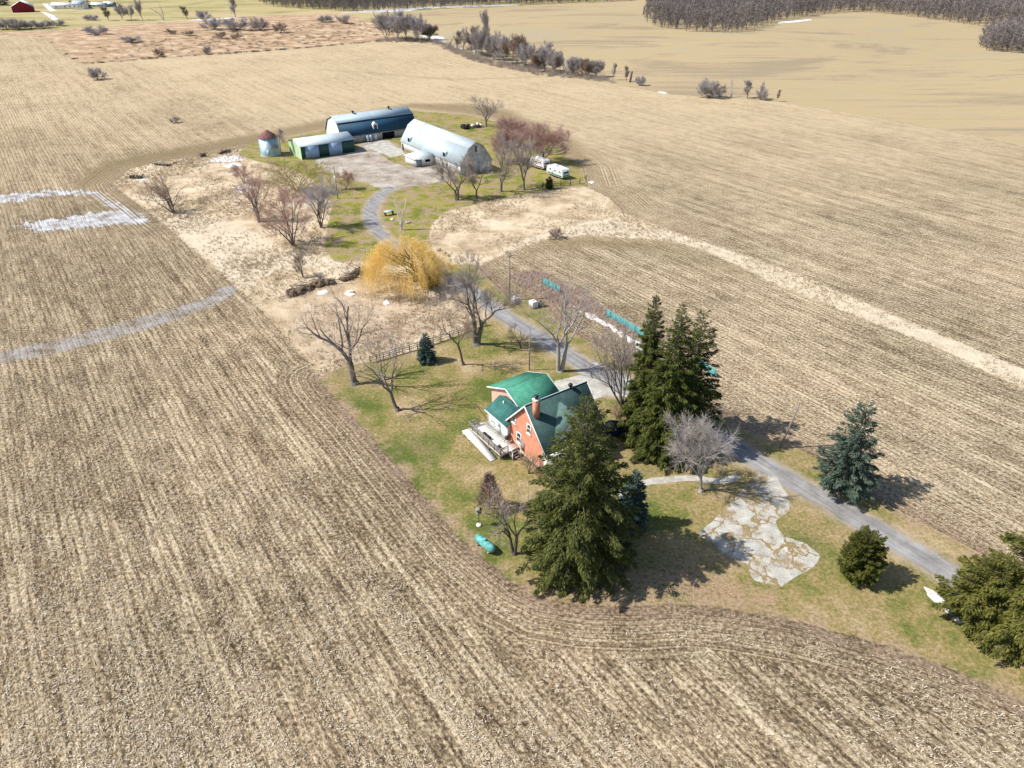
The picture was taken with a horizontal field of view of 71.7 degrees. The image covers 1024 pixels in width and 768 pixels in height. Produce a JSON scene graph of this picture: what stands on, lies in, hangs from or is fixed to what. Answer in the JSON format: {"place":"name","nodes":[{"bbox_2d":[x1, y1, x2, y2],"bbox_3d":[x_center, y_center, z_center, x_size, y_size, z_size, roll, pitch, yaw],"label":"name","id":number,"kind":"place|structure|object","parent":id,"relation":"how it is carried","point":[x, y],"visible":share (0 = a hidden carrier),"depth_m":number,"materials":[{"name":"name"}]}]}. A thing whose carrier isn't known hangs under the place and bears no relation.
{"place":"outdoors","nodes":[
{"label":"outdoors","id":0,"kind":"place"},
{"bbox_2d":[325,106,413,142],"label":"gambrel barn","id":1,"kind":"structure","parent":0,"point":[389,122],"depth_m":230.11,"materials":[{"name":"blue paint"}]},
{"bbox_2d":[315,140,454,190],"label":"farmyard gravel","id":2,"kind":"structure","parent":0,"point":[374,168],"depth_m":200.34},
{"bbox_2d":[0,0,1023,767],"bbox_3d":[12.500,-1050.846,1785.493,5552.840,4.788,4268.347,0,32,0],"label":"ground","id":3,"kind":"structure","parent":0,"point":[902,122],"depth_m":106.31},
{"bbox_2d":[5,17,23,29],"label":"bush","id":4,"kind":"object","parent":3,"relation":"on","point":[18,23],"visible":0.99,"depth_m":512.01,"materials":[{"name":"grey plant"}]},
{"bbox_2d":[11,0,34,12],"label":"red barn","id":5,"kind":"structure","parent":3,"relation":"on","point":[19,6],"depth_m":655.65,"materials":[{"name":"metal"}]},
{"bbox_2d":[19,19,44,29],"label":"bush","id":6,"kind":"object","parent":3,"relation":"on","point":[31,23],"visible":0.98,"depth_m":517.64,"materials":[{"name":"grey plant"}]},
{"bbox_2d":[50,3,71,8],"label":"long building","id":7,"kind":"structure","parent":3,"relation":"on","point":[61,5],"depth_m":700.54,"materials":[{"name":"white paint"}]},
{"bbox_2d":[71,0,88,9],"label":"house","id":8,"kind":"structure","parent":3,"relation":"on","point":[79,4],"depth_m":691.84,"materials":[{"name":"white paint"}]},
{"bbox_2d":[79,25,112,34],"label":"bush","id":9,"kind":"object","parent":3,"relation":"on","point":[86,29],"visible":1,"depth_m":484.62,"materials":[{"name":"grey plant"}]},
{"bbox_2d":[87,66,109,79],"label":"bush","id":10,"kind":"object","parent":3,"relation":"on","point":[94,73],"visible":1,"depth_m":323.29,"materials":[{"name":"grey plant"}]},
{"bbox_2d":[113,2,128,16],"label":"hedgerow tree","id":11,"kind":"object","parent":3,"relation":"on","point":[118,8],"visible":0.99,"depth_m":579.34,"materials":[{"name":"grey plant"}]},
{"bbox_2d":[130,169,187,213],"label":"scrub tree","id":12,"kind":"object","parent":3,"relation":"on","point":[165,193],"visible":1,"depth_m":166.42,"materials":[{"name":"brown plant"}]},
{"bbox_2d":[196,17,224,29],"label":"bush","id":13,"kind":"object","parent":3,"relation":"on","point":[213,23],"visible":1,"depth_m":519.21,"materials":[{"name":"grey plant"}]},
{"bbox_2d":[51,41,378,63],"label":"fence row weeds","id":14,"kind":"object","parent":3,"relation":"on","point":[143,58],"visible":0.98,"depth_m":415.62,"materials":[{"name":"brown plant"}]},
{"bbox_2d":[209,155,241,161],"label":"snow patch","id":15,"kind":"object","parent":3,"relation":"on","point":[223,160],"visible":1,"depth_m":210.09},
{"bbox_2d":[90,22,378,58],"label":"weed brush","id":16,"kind":"object","parent":3,"relation":"on","point":[306,42],"visible":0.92,"depth_m":468.72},
{"bbox_2d":[222,16,251,29],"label":"bush","id":17,"kind":"object","parent":3,"relation":"on","point":[230,23],"visible":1,"depth_m":518.59,"materials":[{"name":"grey plant"}]},
{"bbox_2d":[227,164,253,182],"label":"scrub bush","id":18,"kind":"object","parent":3,"relation":"on","point":[235,168],"visible":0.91,"depth_m":188.09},
{"bbox_2d":[230,169,271,222],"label":"scrub tree","id":19,"kind":"object","parent":3,"relation":"on","point":[250,183],"visible":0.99,"depth_m":160.83,"materials":[{"name":"brown plant"}]},
{"bbox_2d":[247,17,270,29],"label":"bush","id":20,"kind":"object","parent":3,"relation":"on","point":[255,22],"visible":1,"depth_m":524.13,"materials":[{"name":"grey plant"}]},
{"bbox_2d":[257,129,280,156],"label":"grain silo","id":21,"kind":"object","parent":3,"relation":"on","point":[267,140],"visible":0.91,"depth_m":211.50,"materials":[{"name":"metal"}]},
{"bbox_2d":[272,124,285,156],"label":"dead tree","id":22,"kind":"object","parent":3,"relation":"on","point":[280,131],"visible":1,"depth_m":211.02,"materials":[{"name":"grey plant"}]},
{"bbox_2d":[272,21,286,32],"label":"bush","id":23,"kind":"object","parent":3,"relation":"on","point":[280,27],"visible":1,"depth_m":515.47,"materials":[{"name":"brown plant"}]},
{"bbox_2d":[251,183,312,245],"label":"scrub tree","id":24,"kind":"object","parent":3,"relation":"on","point":[286,222],"visible":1,"depth_m":146.48,"materials":[{"name":"brown plant"}]},
{"bbox_2d":[259,154,333,195],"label":"scrub tree","id":25,"kind":"object","parent":3,"relation":"on","point":[316,167],"visible":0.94,"depth_m":180.95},
{"bbox_2d":[292,251,306,276],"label":"scrub bush","id":26,"kind":"object","parent":3,"relation":"on","point":[299,258],"visible":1,"depth_m":135.27,"materials":[{"name":"brown plant"}]},
{"bbox_2d":[274,273,351,298],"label":"brush pile","id":27,"kind":"object","parent":3,"relation":"on","point":[320,282],"visible":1,"depth_m":131.56,"materials":[{"name":"brown plant"}]},
{"bbox_2d":[288,131,354,159],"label":"implement shed","id":28,"kind":"structure","parent":3,"relation":"on","point":[317,146],"depth_m":212.98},
{"bbox_2d":[305,145,319,158],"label":"sliding door","id":29,"kind":"structure","parent":28,"relation":"in","point":[310,150],"depth_m":210.62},
{"bbox_2d":[328,142,342,154],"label":"sliding door","id":30,"kind":"structure","parent":28,"relation":"in","point":[334,148],"depth_m":214.20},
{"bbox_2d":[299,173,346,227],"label":"scrub tree","id":31,"kind":"object","parent":3,"relation":"on","point":[321,192],"visible":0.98,"depth_m":156.87,"materials":[{"name":"grey plant"}]},
{"bbox_2d":[292,285,382,385],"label":"maple tree","id":32,"kind":"object","parent":3,"relation":"on","point":[354,381],"visible":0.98,"depth_m":99.52,"materials":[{"name":"grey plant"}]},
{"bbox_2d":[335,168,354,188],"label":"scrub bush","id":33,"kind":"object","parent":3,"relation":"on","point":[347,177],"visible":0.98,"depth_m":183.47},
{"bbox_2d":[338,264,368,281],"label":"brush pile","id":34,"kind":"object","parent":3,"relation":"on","point":[354,273],"visible":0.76,"depth_m":136.23,"materials":[{"name":"brown plant"}]},
{"bbox_2d":[336,322,412,411],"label":"maple tree","id":35,"kind":"object","parent":3,"relation":"on","point":[396,407],"visible":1,"depth_m":94.33,"materials":[{"name":"grey plant"}]},
{"bbox_2d":[364,140,404,156],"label":"barn apron","id":36,"kind":"object","parent":3,"relation":"on","point":[385,148],"visible":1,"depth_m":221.56,"materials":[{"name":"concrete"}]},
{"bbox_2d":[370,10,402,35],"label":"hedgerow tree","id":37,"kind":"object","parent":3,"relation":"on","point":[380,20],"visible":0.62,"depth_m":458.22,"materials":[{"name":"grey plant"}]},
{"bbox_2d":[384,7,406,36],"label":"hedgerow tree","id":38,"kind":"object","parent":3,"relation":"on","point":[393,20],"visible":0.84,"depth_m":447.49,"materials":[{"name":"grey plant"}]},
{"bbox_2d":[354,233,459,303],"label":"willow tree","id":39,"kind":"object","parent":3,"relation":"on","point":[379,262],"visible":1,"depth_m":128.64,"materials":[{"name":"yellow plant"}]},
{"bbox_2d":[401,13,428,40],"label":"hedgerow tree","id":40,"kind":"object","parent":3,"relation":"on","point":[414,26],"visible":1,"depth_m":444.57,"materials":[{"name":"grey plant"}]},
{"bbox_2d":[416,333,437,364],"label":"spruce tree","id":41,"kind":"object","parent":3,"relation":"on","point":[427,354],"visible":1,"depth_m":107.85,"materials":[{"name":"green plant"}]},
{"bbox_2d":[369,319,485,362],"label":"rail fence","id":42,"kind":"object","parent":3,"relation":"on","point":[417,344],"visible":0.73,"depth_m":112.41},
{"bbox_2d":[421,23,438,39],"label":"hedgerow tree","id":43,"kind":"object","parent":3,"relation":"on","point":[431,31],"visible":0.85,"depth_m":452.03,"materials":[{"name":"brown plant"}]},
{"bbox_2d":[420,272,439,288],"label":"shrub","id":44,"kind":"object","parent":3,"relation":"on","point":[433,283],"visible":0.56,"depth_m":130.86,"materials":[{"name":"brown plant"}]},
{"bbox_2d":[350,4,519,11],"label":"snow patch","id":45,"kind":"object","parent":3,"relation":"on","point":[402,9],"visible":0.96,"depth_m":666.45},
{"bbox_2d":[260,0,621,11],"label":"bare wood","id":46,"kind":"object","parent":3,"relation":"on","point":[347,4],"visible":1,"depth_m":671.42,"materials":[{"name":"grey plant"}]},
{"bbox_2d":[400,119,491,174],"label":"gambrel barn","id":47,"kind":"structure","parent":3,"relation":"on","point":[424,144],"depth_m":203.49,"materials":[{"name":"white paint"}]},
{"bbox_2d":[428,151,478,200],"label":"farmyard tree","id":48,"kind":"object","parent":3,"relation":"on","point":[440,170],"visible":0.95,"depth_m":174.47,"materials":[{"name":"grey plant"}]},
{"bbox_2d":[426,300,485,365],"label":"maple tree","id":49,"kind":"object","parent":3,"relation":"on","point":[467,337],"visible":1,"depth_m":103.84,"materials":[{"name":"grey plant"}]},
{"bbox_2d":[457,25,470,47],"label":"hedgerow tree","id":50,"kind":"object","parent":3,"relation":"on","point":[463,30],"visible":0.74,"depth_m":408.63,"materials":[{"name":"grey plant"}]},
{"bbox_2d":[459,159,493,198],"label":"farmyard tree","id":51,"kind":"object","parent":3,"relation":"on","point":[475,174],"visible":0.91,"depth_m":174.77,"materials":[{"name":"grey plant"}]},
{"bbox_2d":[468,26,490,54],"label":"hedgerow tree","id":52,"kind":"object","parent":3,"relation":"on","point":[479,42],"visible":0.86,"depth_m":394.97,"materials":[{"name":"grey plant"}]},
{"bbox_2d":[441,247,525,346],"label":"maple tree","id":53,"kind":"object","parent":3,"relation":"on","point":[476,341],"visible":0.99,"depth_m":107.89,"materials":[{"name":"grey plant"}]},
{"bbox_2d":[478,8,490,54],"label":"hedgerow tree","id":54,"kind":"object","parent":3,"relation":"on","point":[484,17],"visible":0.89,"depth_m":391.03,"materials":[{"name":"grey plant"}]},
{"bbox_2d":[475,534,495,553],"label":"propane tank","id":55,"kind":"object","parent":3,"relation":"on","point":[485,543],"visible":1,"depth_m":74.90,"materials":[{"name":"teal metal"}]},
{"bbox_2d":[470,92,503,126],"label":"farmyard tree","id":56,"kind":"object","parent":3,"relation":"on","point":[484,106],"visible":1,"depth_m":243.30,"materials":[{"name":"grey plant"}]},
{"bbox_2d":[473,470,506,514],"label":"pyramid shrub","id":57,"kind":"object","parent":3,"relation":"on","point":[489,485],"visible":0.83,"depth_m":79.43,"materials":[{"name":"brown plant"}]},
{"bbox_2d":[482,34,499,55],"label":"hedgerow tree","id":58,"kind":"object","parent":3,"relation":"on","point":[487,45],"visible":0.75,"depth_m":388.21,"materials":[{"name":"grey plant"}]},
{"bbox_2d":[462,418,521,461],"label":"wooden deck","id":59,"kind":"structure","parent":3,"relation":"on","point":[474,434],"depth_m":90.53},
{"bbox_2d":[376,35,615,82],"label":"hedgerow brush","id":60,"kind":"object","parent":3,"relation":"on","point":[532,70],"visible":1,"depth_m":381.33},
{"bbox_2d":[493,34,509,60],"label":"hedgerow tree","id":61,"kind":"object","parent":3,"relation":"on","point":[497,45],"visible":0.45,"depth_m":377.34,"materials":[{"name":"grey plant"}]},
{"bbox_2d":[489,124,523,191],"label":"farmyard tree","id":62,"kind":"object","parent":3,"relation":"on","point":[502,157],"visible":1,"depth_m":177.46,"materials":[{"name":"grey plant"}]},
{"bbox_2d":[488,123,524,161],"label":"farmyard tree","id":63,"kind":"object","parent":3,"relation":"on","point":[507,137],"visible":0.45,"depth_m":202.43,"materials":[{"name":"brown plant"}]},
{"bbox_2d":[481,479,538,555],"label":"crabapple tree","id":64,"kind":"object","parent":3,"relation":"on","point":[516,535],"visible":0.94,"depth_m":72.54,"materials":[{"name":"brown plant"}]},
{"bbox_2d":[0,219,1023,767],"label":"corn residue","id":65,"kind":"object","parent":3,"relation":"on","point":[326,701],"visible":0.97,"depth_m":64.88},
{"bbox_2d":[499,32,527,62],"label":"hedgerow tree","id":66,"kind":"object","parent":3,"relation":"on","point":[512,46],"visible":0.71,"depth_m":368.19,"materials":[{"name":"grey plant"}]},
{"bbox_2d":[493,115,536,141],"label":"farmyard tree","id":67,"kind":"object","parent":3,"relation":"on","point":[510,124],"visible":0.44,"depth_m":217.30,"materials":[{"name":"brown plant"}]},
{"bbox_2d":[515,43,533,67],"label":"hedgerow tree","id":68,"kind":"object","parent":3,"relation":"on","point":[523,52],"visible":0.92,"depth_m":364.15,"materials":[{"name":"grey plant"}]},
{"bbox_2d":[507,132,542,189],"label":"farmyard tree","id":69,"kind":"object","parent":3,"relation":"on","point":[527,161],"visible":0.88,"depth_m":181.76,"materials":[{"name":"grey plant"}]},
{"bbox_2d":[515,451,538,473],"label":"shrub","id":70,"kind":"object","parent":3,"relation":"on","point":[531,462],"visible":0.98,"depth_m":85.62,"materials":[{"name":"brown plant"}]},
{"bbox_2d":[527,49,546,69],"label":"hedgerow tree","id":71,"kind":"object","parent":3,"relation":"on","point":[533,58],"visible":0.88,"depth_m":354.95,"materials":[{"name":"brown plant"}]},
{"bbox_2d":[530,156,549,168],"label":"travel trailer","id":72,"kind":"object","parent":3,"relation":"on","point":[543,163],"visible":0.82,"depth_m":200.15,"materials":[{"name":"white metal"}]},
{"bbox_2d":[511,120,573,157],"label":"farmyard tree","id":73,"kind":"object","parent":3,"relation":"on","point":[554,139],"visible":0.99,"depth_m":202.39,"materials":[{"name":"brown plant"}]},
{"bbox_2d":[484,371,604,475],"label":"brick farmhouse","id":74,"kind":"object","parent":3,"relation":"on","point":[526,410],"visible":0.78,"depth_m":88.12,"materials":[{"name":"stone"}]},
{"bbox_2d":[534,40,554,69],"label":"hedgerow tree","id":75,"kind":"object","parent":3,"relation":"on","point":[541,51],"visible":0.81,"depth_m":350.69,"materials":[{"name":"grey plant"}]},
{"bbox_2d":[544,49,564,71],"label":"hedgerow tree","id":76,"kind":"object","parent":3,"relation":"on","point":[553,61],"visible":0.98,"depth_m":347.56,"materials":[{"name":"grey plant"}]},
{"bbox_2d":[546,164,569,177],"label":"travel trailer","id":77,"kind":"object","parent":3,"relation":"on","point":[556,170],"visible":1,"depth_m":192.85,"materials":[{"name":"white metal"}]},
{"bbox_2d":[518,268,618,372],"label":"maple tree","id":78,"kind":"object","parent":3,"relation":"on","point":[559,368],"visible":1,"depth_m":102.70,"materials":[{"name":"grey plant"}]},
{"bbox_2d":[115,148,1023,383],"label":"dead grass","id":79,"kind":"structure","parent":3,"relation":"on","point":[244,265],"depth_m":152.23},
{"bbox_2d":[565,58,583,72],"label":"hedgerow tree","id":80,"kind":"object","parent":3,"relation":"on","point":[576,66],"visible":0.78,"depth_m":340.61,"materials":[{"name":"grey plant"}]},
{"bbox_2d":[511,268,641,339],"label":"red weeds","id":81,"kind":"object","parent":3,"relation":"on","point":[526,281],"visible":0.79,"depth_m":129.75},
{"bbox_2d":[514,394,642,603],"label":"spruce tree","id":82,"kind":"object","parent":3,"relation":"on","point":[582,515],"visible":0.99,"depth_m":67.52,"materials":[{"name":"green plant"}]},
{"bbox_2d":[554,374,603,398],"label":"house apron","id":83,"kind":"object","parent":3,"relation":"on","point":[561,384],"visible":0.53,"depth_m":103.88,"materials":[{"name":"concrete"}]},
{"bbox_2d":[578,58,590,73],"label":"hedgerow tree","id":84,"kind":"object","parent":3,"relation":"on","point":[584,66],"visible":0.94,"depth_m":336.21,"materials":[{"name":"brown plant"}]},
{"bbox_2d":[586,59,605,75],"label":"hedgerow tree","id":85,"kind":"object","parent":3,"relation":"on","point":[597,66],"visible":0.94,"depth_m":335.59,"materials":[{"name":"grey plant"}]},
{"bbox_2d":[576,362,629,396],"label":"parking gravel","id":86,"kind":"structure","parent":3,"relation":"on","point":[605,390],"depth_m":103.67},
{"bbox_2d":[605,420,633,438],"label":"parked car","id":87,"kind":"object","parent":3,"relation":"on","point":[616,431],"visible":0.23,"depth_m":92.20,"materials":[{"name":"blue paint"}]},
{"bbox_2d":[605,309,643,334],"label":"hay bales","id":88,"kind":"object","parent":3,"relation":"on","point":[615,317],"visible":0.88,"depth_m":119.00,"materials":[{"name":"teal"}]},
{"bbox_2d":[578,314,671,414],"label":"maple tree","id":89,"kind":"object","parent":3,"relation":"on","point":[607,364],"visible":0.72,"depth_m":93.16,"materials":[{"name":"grey plant"}]},
{"bbox_2d":[619,469,650,533],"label":"blue spruce","id":90,"kind":"object","parent":3,"relation":"on","point":[639,519],"visible":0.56,"depth_m":75.91,"materials":[{"name":"grey plant"}]},
{"bbox_2d":[613,293,665,446],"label":"spruce tree","id":91,"kind":"object","parent":3,"relation":"on","point":[635,397],"visible":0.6,"depth_m":86.12,"materials":[{"name":"green plant"}]},
{"bbox_2d":[629,302,705,473],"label":"spruce tree","id":92,"kind":"object","parent":3,"relation":"on","point":[662,394],"visible":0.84,"depth_m":84.14,"materials":[{"name":"green plant"}]},
{"bbox_2d":[619,474,740,495],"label":"walkway","id":93,"kind":"structure","parent":3,"relation":"on","point":[721,480],"depth_m":85.38,"materials":[{"name":"concrete"}]},
{"bbox_2d":[676,309,722,440],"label":"spruce tree","id":94,"kind":"object","parent":3,"relation":"on","point":[709,393],"visible":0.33,"depth_m":87.47,"materials":[{"name":"green plant"}]},
{"bbox_2d":[661,408,739,492],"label":"ornamental tree","id":95,"kind":"object","parent":3,"relation":"on","point":[695,433],"visible":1,"depth_m":79.61,"materials":[{"name":"grey plant"}]},
{"bbox_2d":[693,78,724,97],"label":"bush","id":96,"kind":"object","parent":3,"relation":"on","point":[705,85],"visible":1,"depth_m":291.96,"materials":[{"name":"grey plant"}]},
{"bbox_2d":[699,474,820,588],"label":"concrete pad","id":97,"kind":"object","parent":3,"relation":"on","point":[742,527],"visible":1,"depth_m":77.06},
{"bbox_2d":[754,88,768,99],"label":"bush","id":98,"kind":"object","parent":3,"relation":"on","point":[763,94],"visible":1,"depth_m":289.07,"materials":[{"name":"grey plant"}]},
{"bbox_2d":[641,0,1023,31],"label":"bare wood","id":99,"kind":"object","parent":3,"relation":"on","point":[742,12],"visible":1,"depth_m":566.50,"materials":[{"name":"grey plant"}]},
{"bbox_2d":[812,400,885,506],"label":"blue spruce","id":100,"kind":"object","parent":3,"relation":"on","point":[843,472],"visible":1,"depth_m":79.53,"materials":[{"name":"grey plant"}]},
{"bbox_2d":[836,525,889,587],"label":"cedar tree","id":101,"kind":"object","parent":3,"relation":"on","point":[860,550],"visible":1,"depth_m":69.71,"materials":[{"name":"green plant"}]},
{"bbox_2d":[923,586,963,623],"bbox_3d":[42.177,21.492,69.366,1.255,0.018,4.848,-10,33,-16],"label":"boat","id":102,"kind":"object","parent":3,"relation":"on","point":[933,595],"visible":0.67,"depth_m":69.91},
{"bbox_2d":[930,546,1023,654],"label":"spruce tree","id":103,"kind":"object","parent":3,"relation":"on","point":[964,585],"visible":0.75,"depth_m":65.13,"materials":[{"name":"green plant"}]},
{"bbox_2d":[947,531,1023,667],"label":"spruce tree","id":104,"kind":"object","parent":3,"relation":"on","point":[1004,628],"visible":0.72,"depth_m":63.09,"materials":[{"name":"green plant"}]},
{"bbox_2d":[979,15,1023,52],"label":"bare wood","id":105,"kind":"object","parent":3,"relation":"on","point":[1003,34],"visible":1,"depth_m":428.97,"materials":[{"name":"grey plant"}]},
{"bbox_2d":[363,186,973,587],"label":"driveway","id":106,"kind":"structure","parent":0,"point":[929,561],"depth_m":87.15,"materials":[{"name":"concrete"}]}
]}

